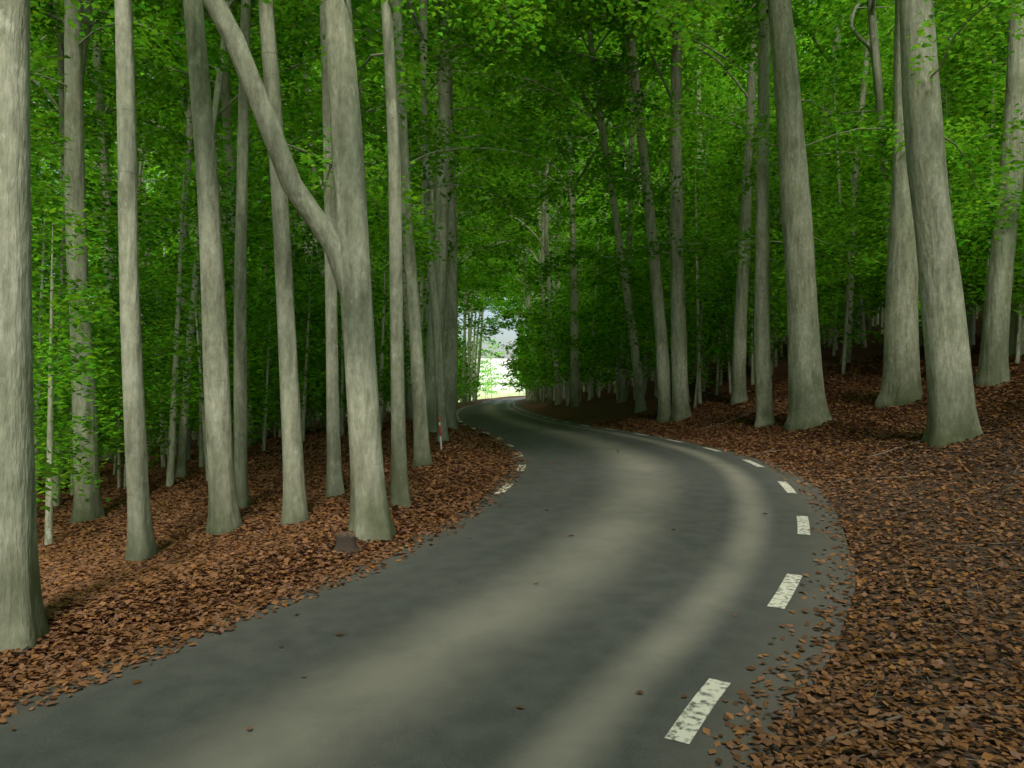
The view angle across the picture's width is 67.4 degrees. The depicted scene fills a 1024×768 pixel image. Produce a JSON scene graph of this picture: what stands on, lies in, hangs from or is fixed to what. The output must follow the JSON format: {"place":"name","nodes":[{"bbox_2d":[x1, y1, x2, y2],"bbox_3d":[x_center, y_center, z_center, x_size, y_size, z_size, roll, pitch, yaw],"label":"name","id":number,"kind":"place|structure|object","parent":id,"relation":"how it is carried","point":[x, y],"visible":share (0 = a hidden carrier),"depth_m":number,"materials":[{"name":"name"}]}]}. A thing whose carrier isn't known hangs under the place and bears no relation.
{"place":"outdoors","nodes":[
{"label":"outdoors","id":0,"kind":"place"},
{"bbox_2d":[0,395,531,695],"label":"verge ground","id":1,"kind":"structure","parent":0,"point":[134,620],"depth_m":6.29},
{"bbox_2d":[332,531,361,556],"bbox_3d":[-1.611,1.658,7.454,0.356,0.465,0.353,0,0,0],"label":"tree stump","id":2,"kind":"object","parent":1,"relation":"on","point":[346,542],"visible":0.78,"depth_m":7.37,"materials":[{"name":"brown wood"}]},
{"bbox_2d":[39,407,1023,767],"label":"fallen twigs","id":3,"kind":"object","parent":1,"relation":"on","point":[829,739],"visible":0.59,"depth_m":5.27,"materials":[{"name":"brown wood"}]},
{"bbox_2d":[0,396,854,767],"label":"road asphalt","id":4,"kind":"structure","parent":0,"point":[658,568],"depth_m":4.91,"materials":[{"name":"grey asphalt"}]},
{"bbox_2d":[456,400,809,743],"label":"road markings","id":5,"kind":"object","parent":4,"relation":"on","point":[686,726],"visible":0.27,"depth_m":4.19,"materials":[{"name":"paint"}]},
{"bbox_2d":[38,2,884,358],"label":"sky","id":6,"kind":"structure","parent":0,"point":[507,336],"materials":[{"name":"white"}]},
{"bbox_2d":[37,307,1023,765],"bbox_3d":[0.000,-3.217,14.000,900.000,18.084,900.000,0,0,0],"label":"terrain","id":7,"kind":"structure","parent":0,"point":[603,405],"depth_m":12.89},
{"bbox_2d":[438,417,441,448],"bbox_3d":[-1.328,0.994,14.275,0.039,0.770,0.039,-4,3,0],"label":"marker post","id":8,"kind":"object","parent":7,"relation":"on","point":[439,423],"visible":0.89,"depth_m":14.26,"materials":[{"name":"white plastic"}]},
{"bbox_2d":[0,0,1023,653],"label":"trees","id":9,"kind":"object","parent":7,"relation":"on","point":[922,246],"depth_m":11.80,"materials":[{"name":"green plant"}]},
{"bbox_2d":[0,333,1023,767],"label":"fallen leaves","id":10,"kind":"object","parent":7,"relation":"on","point":[78,579],"visible":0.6,"depth_m":7.05,"materials":[{"name":"brown plant"}]},
{"bbox_2d":[515,399,1015,767],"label":"verge ground","id":11,"kind":"structure","parent":0,"point":[584,419],"depth_m":5.04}
]}

